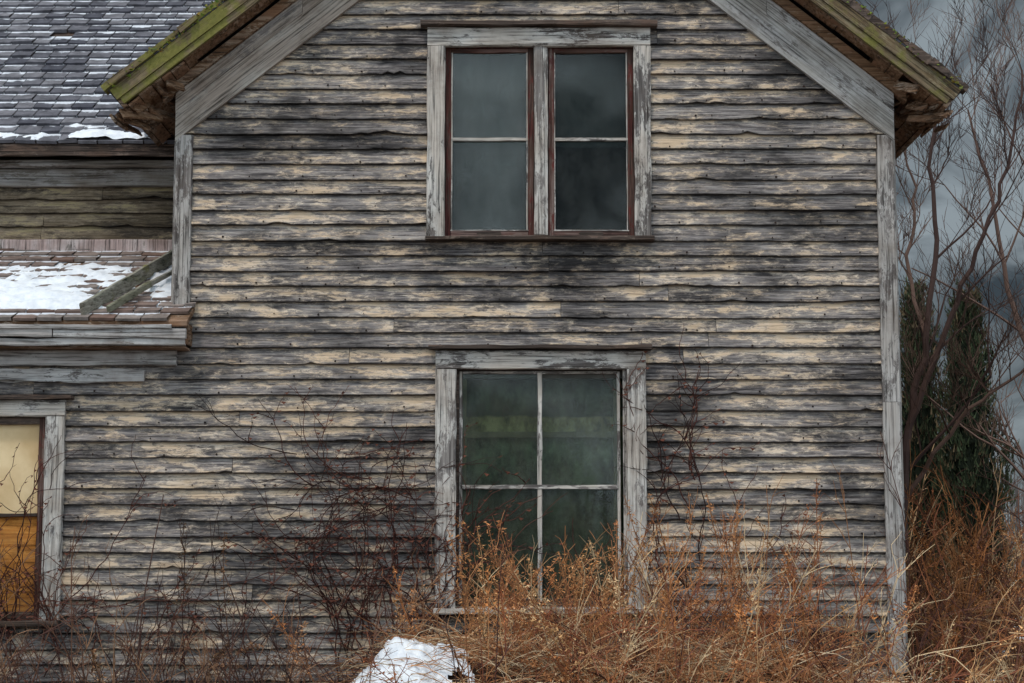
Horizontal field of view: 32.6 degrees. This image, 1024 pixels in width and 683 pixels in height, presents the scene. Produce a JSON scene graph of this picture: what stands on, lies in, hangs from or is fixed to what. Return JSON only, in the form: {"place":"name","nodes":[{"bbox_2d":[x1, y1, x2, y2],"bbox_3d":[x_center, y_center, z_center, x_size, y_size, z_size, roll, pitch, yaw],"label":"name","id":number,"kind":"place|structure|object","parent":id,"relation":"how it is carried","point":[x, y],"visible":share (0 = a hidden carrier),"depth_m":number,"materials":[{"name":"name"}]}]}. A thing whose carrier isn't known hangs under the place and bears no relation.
{"place":"outdoors","nodes":[
{"label":"outdoors","id":0,"kind":"place"},
{"bbox_2d":[0,417,39,619],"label":"sash rails","id":1,"kind":"object","parent":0,"point":[18,420],"visible":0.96,"depth_m":14.01,"materials":[{"name":"brown wood"}]},
{"bbox_2d":[118,99,160,145],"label":"eave fascia","id":2,"kind":"structure","parent":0,"point":[150,134],"depth_m":14.83,"materials":[{"name":"brown wood"}]},
{"bbox_2d":[456,370,458,605],"bbox_3d":[-0.436,1.165,13.989,0.025,1.878,0.062,0,-7,0],"label":"jamb liner","id":3,"kind":"object","parent":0,"point":[457,450],"visible":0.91,"depth_m":13.98,"materials":[{"name":"wood"}]},
{"bbox_2d":[445,70,886,379],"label":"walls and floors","id":4,"kind":"structure","parent":0,"point":[590,188],"depth_m":17.69,"materials":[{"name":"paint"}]},
{"bbox_2d":[0,1,203,150],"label":"roof deck","id":5,"kind":"structure","parent":4,"relation":"on","point":[14,146],"depth_m":15.30,"materials":[{"name":"brown wood"}]},
{"bbox_2d":[0,151,173,156],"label":"eave fascia","id":6,"kind":"structure","parent":5,"relation":"attached to","point":[90,153],"depth_m":15.30,"materials":[{"name":"grey wood"}]},
{"bbox_2d":[0,0,214,143],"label":"roof shingles","id":7,"kind":"object","parent":5,"relation":"on","point":[12,72],"visible":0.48,"depth_m":17.04,"materials":[{"name":"grey stone"}]},
{"bbox_2d":[0,75,171,140],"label":"roof snow","id":8,"kind":"structure","parent":7,"relation":"on","point":[110,133],"depth_m":15.38,"materials":[{"name":"white snow"}]},
{"bbox_2d":[109,0,274,143],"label":"eave soffit","id":9,"kind":"structure","parent":4,"relation":"attached to","point":[152,111],"depth_m":14.19,"materials":[{"name":"brown wood"}]},
{"bbox_2d":[163,0,296,103],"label":"rake bed mould","id":10,"kind":"object","parent":9,"relation":"attached to","point":[236,40],"visible":0.8,"depth_m":14.27,"materials":[{"name":"brown wood"}]},
{"bbox_2d":[108,0,525,130],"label":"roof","id":11,"kind":"structure","parent":9,"relation":"on","point":[273,3],"depth_m":14.77,"materials":[{"name":"brown wood"}]},
{"bbox_2d":[100,0,225,94],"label":"rake roofing edge","id":12,"kind":"object","parent":11,"relation":"attached to","point":[116,78],"visible":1,"depth_m":13.95,"materials":[{"name":"green wood"}]},
{"bbox_2d":[109,0,222,86],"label":"roof edge moss","id":13,"kind":"object","parent":12,"relation":"attached to","point":[169,42],"visible":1,"depth_m":13.96,"materials":[{"name":"green plant"}]},
{"bbox_2d":[110,0,260,103],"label":"bargeboard","id":14,"kind":"object","parent":11,"relation":"attached to","point":[183,46],"visible":1,"depth_m":13.98,"materials":[{"name":"green wood"}]},
{"bbox_2d":[50,1,905,682],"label":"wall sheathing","id":15,"kind":"object","parent":4,"relation":"attached to","point":[542,251],"depth_m":14.30,"materials":[{"name":"wood"}]},
{"bbox_2d":[455,369,627,605],"bbox_3d":[0.235,1.170,14.029,1.405,1.918,0.140,0,-7,0],"label":"jamb","id":16,"kind":"object","parent":15,"relation":"attached to","point":[521,369],"visible":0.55,"depth_m":14.07,"materials":[{"name":"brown wood"}]},
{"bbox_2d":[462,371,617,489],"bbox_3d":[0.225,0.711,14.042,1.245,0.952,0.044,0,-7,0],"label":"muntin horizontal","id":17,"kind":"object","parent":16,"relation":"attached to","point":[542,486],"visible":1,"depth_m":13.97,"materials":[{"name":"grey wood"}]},
{"bbox_2d":[458,598,623,605],"bbox_3d":[0.230,2.068,13.886,1.315,0.063,0.038,0,-7,0],"label":"bottom rail","id":18,"kind":"object","parent":16,"relation":"on","point":[592,603],"visible":0.32,"depth_m":13.87,"materials":[{"name":"grey wood"}]},
{"bbox_2d":[459,371,620,601],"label":"window mullions","id":19,"kind":"object","parent":18,"relation":"on","point":[539,463],"visible":0.83,"depth_m":14.00,"materials":[{"name":"grey wood"}]},
{"bbox_2d":[462,379,621,597],"bbox_3d":[0.226,1.157,14.051,1.309,1.848,0.033,0,-7,0],"label":"sash","id":20,"kind":"object","parent":16,"relation":"attached to","point":[589,434],"visible":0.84,"depth_m":14.08,"materials":[{"name":"grey wood"}]},
{"bbox_2d":[466,380,623,598],"bbox_3d":[0.235,1.181,14.129,1.365,1.878,0.025,0,-7,0],"label":"window glass","id":21,"kind":"object","parent":16,"relation":"hanging from","point":[512,405],"visible":0.67,"depth_m":14.14,"materials":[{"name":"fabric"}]},
{"bbox_3d":[-4.362,1.412,14.001,1.316,1.649,0.140,0,-7,0],"label":"jamb","id":22,"kind":"object","parent":15,"relation":"attached to","visible":0},
{"bbox_2d":[0,517,36,619],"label":"boarded window","id":23,"kind":"structure","parent":22,"relation":"attached to","point":[10,527],"depth_m":13.93,"materials":[{"name":"orange wood"}]},
{"bbox_2d":[0,424,39,513],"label":"cream board","id":24,"kind":"object","parent":22,"relation":"attached to","point":[25,457],"visible":0.8,"depth_m":14.02,"materials":[{"name":"beige wood"}]},
{"bbox_2d":[33,417,45,619],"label":"sash stiles","id":25,"kind":"object","parent":22,"relation":"attached to","point":[40,486],"visible":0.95,"depth_m":13.93,"materials":[{"name":"brown wood"}]},
{"bbox_2d":[895,99,951,159],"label":"eave fascia","id":26,"kind":"structure","parent":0,"point":[912,138],"depth_m":15.04,"materials":[{"name":"brown wood"}]},
{"bbox_2d":[856,0,1023,550],"label":"sky","id":27,"kind":"structure","parent":0,"point":[950,172],"materials":[{"name":"grey"}]},
{"bbox_2d":[908,551,1023,682],"bbox_3d":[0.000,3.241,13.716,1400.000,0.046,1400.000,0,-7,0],"label":"ground","id":28,"kind":"structure","parent":0,"point":[971,661],"depth_m":24.33,"materials":[{"name":"brown plant"}]},
{"bbox_2d":[0,487,498,682],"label":"leafless weeds","id":29,"kind":"object","parent":28,"relation":"on","point":[216,661],"visible":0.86,"depth_m":12.07,"materials":[{"name":"brown plant"}]},
{"bbox_2d":[74,580,960,682],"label":"dead grass heap","id":30,"kind":"object","parent":28,"relation":"on","point":[514,674],"visible":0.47,"depth_m":11.66,"materials":[{"name":"brown plant"}]},
{"bbox_2d":[352,637,474,682],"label":"snow patch","id":31,"kind":"object","parent":30,"relation":"on","point":[399,650],"visible":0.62,"depth_m":11.46,"materials":[{"name":"white snow"}]},
{"bbox_2d":[262,459,1023,682],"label":"dead goldenrod brush","id":32,"kind":"object","parent":28,"relation":"on","point":[572,637],"visible":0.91,"depth_m":11.93,"materials":[{"name":"brown plant"}]},
{"bbox_2d":[899,275,946,652],"bbox_3d":[6.287,1.825,26.965,1.133,5.866,1.224,0,-7,0],"label":"arborvitae tree","id":33,"kind":"object","parent":28,"relation":"on","point":[930,423],"visible":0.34,"depth_m":26.80,"materials":[{"name":"green plant"}]},
{"bbox_2d":[855,0,1023,679],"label":"bare tree","id":34,"kind":"object","parent":28,"relation":"on","point":[915,401],"visible":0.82,"depth_m":18.85,"materials":[{"name":"brown plant"}]},
{"bbox_2d":[877,431,1023,682],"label":"dead weed thicket","id":35,"kind":"object","parent":28,"relation":"on","point":[962,608],"visible":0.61,"depth_m":15.71,"materials":[{"name":"brown plant"}]},
{"bbox_2d":[895,0,1023,491],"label":"bare tree","id":36,"kind":"object","parent":28,"relation":"on","point":[1019,453],"visible":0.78,"depth_m":22.37,"materials":[{"name":"brown plant"}]},
{"bbox_2d":[926,279,1023,656],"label":"arborvitae tree","id":37,"kind":"object","parent":28,"relation":"on","point":[967,450],"visible":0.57,"depth_m":25.76,"materials":[{"name":"green plant"}]},
{"bbox_2d":[943,459,1023,575],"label":"distant tree line","id":38,"kind":"object","parent":28,"relation":"on","point":[1021,497],"visible":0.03,"depth_m":94.20,"materials":[{"name":"plant"}]},
{"bbox_3d":[-2.830,3.574,17.996,12.341,0.300,8.620,0,-7,0],"label":"stone foundation","id":39,"kind":"object","parent":28,"relation":"on","visible":0},
{"bbox_2d":[0,0,903,682],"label":"front clapboards","id":40,"kind":"object","parent":39,"relation":"on","point":[402,298],"visible":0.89,"depth_m":14.08,"materials":[{"name":"grey wood"}]},
{"bbox_2d":[0,400,66,416],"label":"head casing","id":41,"kind":"object","parent":40,"relation":"attached to","point":[26,408],"visible":1,"depth_m":13.96,"materials":[{"name":"grey wood"}]},
{"bbox_2d":[0,394,74,626],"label":"drip cap and sill","id":42,"kind":"object","parent":40,"relation":"attached to","point":[21,623],"visible":0.92,"depth_m":13.91,"materials":[{"name":"grey wood"}]},
{"bbox_2d":[39,416,65,619],"bbox_3d":[-4.355,1.400,13.894,1.581,1.609,0.069,0,-7,0],"label":"side casing","id":43,"kind":"object","parent":40,"relation":"attached to","point":[55,428],"visible":0.94,"depth_m":13.87,"materials":[{"name":"grey wood"}]},
{"bbox_2d":[0,435,346,682],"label":"climbing vine","id":44,"kind":"object","parent":40,"relation":"attached to","point":[16,581],"visible":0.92,"depth_m":13.76,"materials":[{"name":"brown plant"}]},
{"bbox_2d":[175,0,360,141],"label":"rake frieze board","id":45,"kind":"object","parent":40,"relation":"attached to","point":[250,60],"visible":1,"depth_m":14.30,"materials":[{"name":"grey wood"}]},
{"bbox_2d":[182,384,570,681],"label":"climbing vine","id":46,"kind":"object","parent":40,"relation":"attached to","point":[394,555],"visible":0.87,"depth_m":13.83,"materials":[{"name":"brown plant"}]},
{"bbox_2d":[30,10,880,679],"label":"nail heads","id":47,"kind":"object","parent":40,"relation":"attached to","point":[466,328],"visible":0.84,"depth_m":14.06,"materials":[{"name":"black metal"}]},
{"bbox_2d":[427,27,649,47],"bbox_3d":[0.220,-2.496,14.351,1.824,0.162,0.072,0,-7,0],"label":"head casing","id":48,"kind":"object","parent":40,"relation":"attached to","point":[454,37],"visible":1,"depth_m":14.32,"materials":[{"name":"grey wood"}]},
{"bbox_2d":[426,46,651,235],"bbox_3d":[0.220,-1.629,14.260,1.832,1.584,0.091,0,-7,0],"label":"side casing","id":49,"kind":"object","parent":40,"relation":"attached to","point":[435,192],"visible":0.98,"depth_m":14.22,"materials":[{"name":"grey wood"}]},
{"bbox_2d":[420,19,657,242],"bbox_3d":[0.220,-1.715,14.227,1.934,1.824,0.145,0,-7,0],"label":"drip cap and sill","id":50,"kind":"object","parent":40,"relation":"attached to","point":[581,237],"visible":1,"depth_m":14.26,"materials":[{"name":"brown wood"}]},
{"bbox_2d":[444,47,634,210],"bbox_3d":[0.225,-1.618,14.357,1.584,1.624,0.140,0,-7,0],"label":"jamb","id":51,"kind":"object","parent":40,"relation":"attached to","point":[533,47],"visible":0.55,"depth_m":14.38,"materials":[{"name":"paint"}]},
{"bbox_2d":[451,54,534,229],"bbox_3d":[-0.166,-1.606,14.456,0.742,1.584,0.018,0,-7,0],"label":"grey curtain","id":52,"kind":"object","parent":51,"relation":"hanging from","point":[489,178],"visible":0.77,"depth_m":14.46,"materials":[{"name":"fabric"}]},
{"bbox_2d":[451,49,627,235],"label":"sash rails","id":53,"kind":"object","parent":51,"relation":"attached to","point":[556,51],"visible":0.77,"depth_m":14.39,"materials":[{"name":"brown wood"}]},
{"bbox_2d":[445,48,633,235],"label":"sash stiles","id":54,"kind":"object","parent":51,"relation":"attached to","point":[530,76],"visible":0.94,"depth_m":14.30,"materials":[{"name":"brown wood"}]},
{"bbox_2d":[451,53,627,229],"bbox_3d":[0.224,-1.641,14.315,1.443,1.479,0.030,0,-7,0],"label":"window","id":55,"kind":"structure","parent":54,"relation":"attached to","point":[526,144],"depth_m":14.30,"materials":[{"name":"grey wood"}]},
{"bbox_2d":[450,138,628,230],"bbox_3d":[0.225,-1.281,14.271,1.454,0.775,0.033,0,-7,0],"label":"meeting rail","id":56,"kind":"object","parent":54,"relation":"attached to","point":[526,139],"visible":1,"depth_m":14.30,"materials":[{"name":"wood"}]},
{"bbox_2d":[555,55,627,147],"bbox_3d":[0.625,-1.998,14.553,0.722,0.784,0.016,0,-7,0],"label":"grey curtain","id":57,"kind":"object","parent":51,"relation":"hanging from","point":[590,96],"visible":0.77,"depth_m":14.55,"materials":[{"name":"fabric"}]},
{"bbox_2d":[171,135,908,672],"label":"corner boards","id":58,"kind":"object","parent":40,"relation":"attached to","point":[887,283],"visible":0.94,"depth_m":14.08,"materials":[{"name":"grey paint"}]},
{"bbox_2d":[433,350,646,614],"bbox_3d":[0.230,1.108,13.897,1.695,2.097,0.136,0,-7,0],"label":"head casing and sill","id":59,"kind":"object","parent":40,"relation":"attached to","point":[569,360],"visible":0.65,"depth_m":14.01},
{"bbox_2d":[428,344,651,350],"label":"drip cap","id":60,"kind":"structure","parent":59,"relation":"attached to","point":[564,347],"depth_m":13.95,"materials":[{"name":"grey wood"}]},
{"bbox_2d":[434,369,647,607],"bbox_3d":[0.231,1.184,13.934,1.693,1.928,0.100,0,-7,0],"label":"side casing","id":61,"kind":"object","parent":40,"relation":"attached to","point":[634,485],"visible":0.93,"depth_m":13.91,"materials":[{"name":"grey wood"}]},
{"bbox_2d":[572,329,821,649],"bbox_3d":[1.475,1.293,13.861,2.000,2.897,0.054,0,-7,0],"label":"climbing vine","id":62,"kind":"object","parent":40,"relation":"attached to","point":[689,460],"visible":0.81,"depth_m":13.90,"materials":[{"name":"brown plant"}]},
{"bbox_2d":[707,0,893,140],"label":"rake frieze board","id":63,"kind":"object","parent":40,"relation":"attached to","point":[829,68],"visible":1,"depth_m":14.30,"materials":[{"name":"grey wood"}]},
{"bbox_2d":[795,0,952,151],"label":"eave soffit","id":64,"kind":"structure","parent":40,"relation":"attached to","point":[918,108],"depth_m":14.22,"materials":[{"name":"brown wood"}]},
{"bbox_2d":[555,0,962,150],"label":"roof","id":65,"kind":"structure","parent":64,"relation":"on","point":[842,38],"depth_m":14.76,"materials":[{"name":"brown wood"}]},
{"bbox_2d":[809,0,960,103],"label":"bargeboard","id":66,"kind":"object","parent":65,"relation":"attached to","point":[889,48],"visible":1,"depth_m":13.98,"materials":[{"name":"wood"}]},
{"bbox_2d":[841,0,968,94],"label":"rake roofing edge","id":67,"kind":"object","parent":65,"relation":"attached to","point":[925,57],"visible":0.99,"depth_m":13.94,"materials":[{"name":"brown wood"}]},
{"bbox_2d":[847,1,962,88],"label":"roof edge moss","id":68,"kind":"object","parent":67,"relation":"attached to","point":[957,82],"visible":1,"depth_m":13.94,"materials":[{"name":"green plant"}]},
{"bbox_2d":[772,0,905,103],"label":"rake bed mould","id":69,"kind":"object","parent":64,"relation":"attached to","point":[836,43],"visible":0.8,"depth_m":14.27,"materials":[{"name":"brown wood"}]},
{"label":"wing walls","id":70,"kind":"object","parent":39,"relation":"on","visible":0},
{"bbox_2d":[0,253,194,326],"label":"roof deck","id":71,"kind":"structure","parent":70,"relation":"attached to","point":[178,320],"depth_m":13.76,"materials":[{"name":"brown wood"}]},
{"bbox_2d":[0,262,171,315],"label":"roof snow","id":72,"kind":"structure","parent":71,"relation":"on","point":[22,291],"depth_m":14.45,"materials":[{"name":"white snow"}]},
{"bbox_2d":[0,156,173,227],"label":"recessed sheathing","id":73,"kind":"object","parent":71,"relation":"on","point":[83,158],"depth_m":15.66,"materials":[{"name":"black wood"}]},
{"bbox_2d":[0,239,171,252],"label":"recessed base board","id":74,"kind":"object","parent":73,"relation":"attached to","point":[122,245],"visible":0.73,"depth_m":15.49,"materials":[{"name":"grey wood"}]},
{"bbox_2d":[0,187,172,239],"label":"recessed clapboards","id":75,"kind":"object","parent":73,"relation":"attached to","point":[74,213],"visible":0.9,"depth_m":15.57,"materials":[{"name":"beige wood"}]},
{"bbox_2d":[0,160,173,187],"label":"recessed frieze board","id":76,"kind":"object","parent":73,"relation":"attached to","point":[99,173],"visible":0.84,"depth_m":15.55,"materials":[{"name":"wood"}]},
{"bbox_2d":[0,324,186,383],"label":"eave fascia","id":77,"kind":"structure","parent":71,"relation":"attached to","point":[133,335],"depth_m":13.99,"materials":[{"name":"grey paint"}]},
{"bbox_2d":[0,324,192,350],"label":"eave soffit","id":78,"kind":"structure","parent":77,"relation":"attached to","point":[188,341],"depth_m":13.89,"materials":[{"name":"grey wood"}]},
{"bbox_2d":[0,248,195,320],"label":"roof shingles","id":79,"kind":"object","parent":71,"relation":"on","point":[147,307],"visible":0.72,"depth_m":14.47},
{"bbox_2d":[79,250,171,314],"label":"loose boards","id":80,"kind":"object","parent":79,"relation":"on","point":[122,285],"visible":0.94,"depth_m":14.26,"materials":[{"name":"grey wood"}]}
]}

